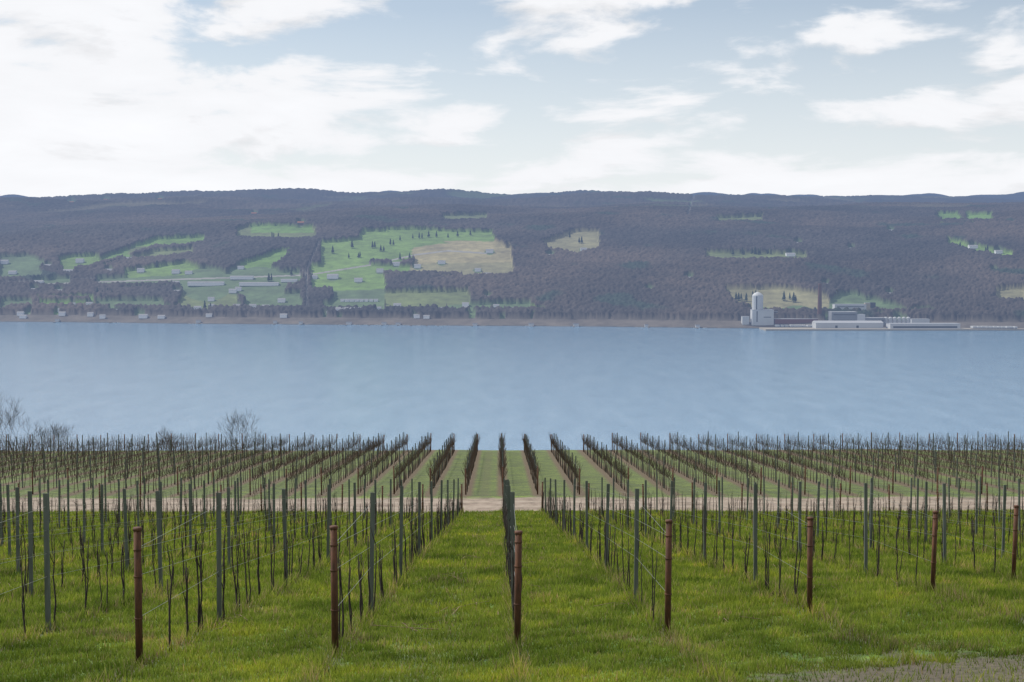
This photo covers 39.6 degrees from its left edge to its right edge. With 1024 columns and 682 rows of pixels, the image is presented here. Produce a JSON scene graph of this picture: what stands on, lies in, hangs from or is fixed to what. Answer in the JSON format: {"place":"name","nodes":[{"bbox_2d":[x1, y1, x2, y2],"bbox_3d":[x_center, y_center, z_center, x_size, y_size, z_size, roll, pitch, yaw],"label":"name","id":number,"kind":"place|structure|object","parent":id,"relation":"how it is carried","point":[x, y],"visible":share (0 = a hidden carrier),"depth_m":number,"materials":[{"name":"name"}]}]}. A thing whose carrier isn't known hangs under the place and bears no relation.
{"place":"outdoors","nodes":[
{"label":"outdoors","id":0,"kind":"place"},
{"bbox_2d":[0,188,1023,328],"bbox_3d":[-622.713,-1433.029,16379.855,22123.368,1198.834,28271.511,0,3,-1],"label":"hillside","id":1,"kind":"structure","parent":0,"point":[642,258],"depth_m":2965.83,"materials":[{"name":"plant"}]},
{"bbox_2d":[55,319,699,327],"bbox_3d":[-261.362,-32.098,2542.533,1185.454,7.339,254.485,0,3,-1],"label":"houses","id":2,"kind":"structure","parent":1,"relation":"on","point":[530,325],"depth_m":2532.59,"materials":[{"name":"white paint"}]},
{"bbox_2d":[55,319,699,324],"bbox_3d":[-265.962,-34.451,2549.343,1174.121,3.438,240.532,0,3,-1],"label":"shore boathouse roofs","id":3,"kind":"structure","parent":2,"relation":"on","point":[400,322],"depth_m":2534.63,"materials":[{"name":"grey"}]},
{"bbox_2d":[0,229,1002,318],"bbox_3d":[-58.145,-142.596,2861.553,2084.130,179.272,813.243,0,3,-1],"label":"houses","id":4,"kind":"structure","parent":1,"relation":"on","point":[263,284],"depth_m":2814.75,"materials":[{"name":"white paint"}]},
{"bbox_2d":[57,230,988,308],"bbox_3d":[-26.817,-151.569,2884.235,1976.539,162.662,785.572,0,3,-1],"label":"conifers","id":5,"kind":"object","parent":1,"relation":"on","point":[793,298],"visible":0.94,"depth_m":2924.55,"materials":[{"name":"green plant"}]},
{"bbox_2d":[774,319,817,323],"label":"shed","id":6,"kind":"structure","parent":1,"relation":"on","point":[785,321],"depth_m":2431.15,"materials":[{"name":"red"}]},
{"bbox_2d":[817,284,821,313],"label":"smokestack","id":7,"kind":"object","parent":1,"relation":"on","point":[819,309],"visible":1,"depth_m":2440.44,"materials":[{"name":"concrete"}]},
{"bbox_2d":[741,291,1017,328],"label":"factory buildings","id":8,"kind":"structure","parent":1,"relation":"on","point":[762,314],"depth_m":2411.01,"materials":[{"name":"grey concrete"}]},
{"bbox_2d":[741,304,959,323],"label":"factory roofs","id":9,"kind":"structure","parent":8,"relation":"attached to","point":[855,321],"depth_m":2383.90,"materials":[{"name":"grey metal"}]},
{"bbox_2d":[756,296,1016,328],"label":"salt plant windows","id":10,"kind":"structure","parent":1,"relation":"on","point":[872,304],"depth_m":2375.30,"materials":[{"name":"grey glass"}]},
{"bbox_2d":[759,327,1023,330],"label":"salt plant apron","id":11,"kind":"object","parent":1,"relation":"on","point":[830,329],"visible":0.78,"depth_m":2346.44,"materials":[{"name":"grey concrete"}]},
{"bbox_2d":[0,322,1023,450],"bbox_3d":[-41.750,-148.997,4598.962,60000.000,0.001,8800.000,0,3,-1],"label":"lake water","id":12,"kind":"structure","parent":0,"point":[569,386],"depth_m":1348.79,"materials":[{"name":"blue liquid"}]},
{"bbox_2d":[0,449,1023,681],"bbox_3d":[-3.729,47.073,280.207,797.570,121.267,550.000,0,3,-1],"label":"vineyard ground","id":13,"kind":"structure","parent":0,"point":[484,493],"depth_m":96.30,"materials":[{"name":"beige plant"}]},
{"bbox_2d":[0,391,381,450],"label":"bare trees","id":14,"kind":"object","parent":13,"relation":"on","point":[54,433],"visible":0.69,"depth_m":173.54,"materials":[{"name":"grey plant"}]},
{"bbox_2d":[0,431,1021,631],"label":"line posts","id":15,"kind":"object","parent":13,"relation":"on","point":[509,497],"visible":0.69,"depth_m":50.59,"materials":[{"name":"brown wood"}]},
{"bbox_2d":[0,510,1021,630],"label":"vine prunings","id":16,"kind":"object","parent":13,"relation":"on","point":[488,567],"visible":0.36,"depth_m":33.82,"materials":[{"name":"brown wood"}]},
{"bbox_2d":[0,505,1023,681],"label":"grass","id":17,"kind":"structure","parent":13,"relation":"on","point":[994,592],"depth_m":25.33,"materials":[{"name":"green plant"}]},
{"bbox_2d":[0,431,1023,493],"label":"grapevines","id":18,"kind":"object","parent":13,"relation":"on","point":[588,442],"visible":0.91,"depth_m":112.96,"materials":[{"name":"brown plant"}]},
{"bbox_2d":[0,434,1023,615],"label":"trellis wires","id":19,"kind":"object","parent":13,"relation":"on","point":[451,499],"visible":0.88,"depth_m":41.01,"materials":[{"name":"grey metal"}]},
{"bbox_2d":[6,432,1018,663],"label":"vineyard posts","id":20,"kind":"object","parent":13,"relation":"on","point":[137,550],"visible":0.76,"depth_m":21.16,"materials":[{"name":"wood"}]},
{"bbox_2d":[2,484,1023,650],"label":"young vines","id":21,"kind":"object","parent":13,"relation":"on","point":[414,537],"visible":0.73,"depth_m":38.50,"materials":[{"name":"brown plant"}]},
{"bbox_2d":[0,0,1023,196],"label":"sky","id":22,"kind":"structure","parent":0,"point":[734,97],"materials":[{"name":"white"}]},
{"bbox_3d":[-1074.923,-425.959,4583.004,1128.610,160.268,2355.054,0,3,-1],"label":"barns","id":23,"kind":"object","parent":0,"visible":0},
{"bbox_2d":[69,198,303,222],"bbox_3d":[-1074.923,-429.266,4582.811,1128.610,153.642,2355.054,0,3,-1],"label":"barn roofs","id":24,"kind":"structure","parent":23,"relation":"on","point":[251,212],"depth_m":4213.25,"materials":[{"name":"brown"}]}
]}

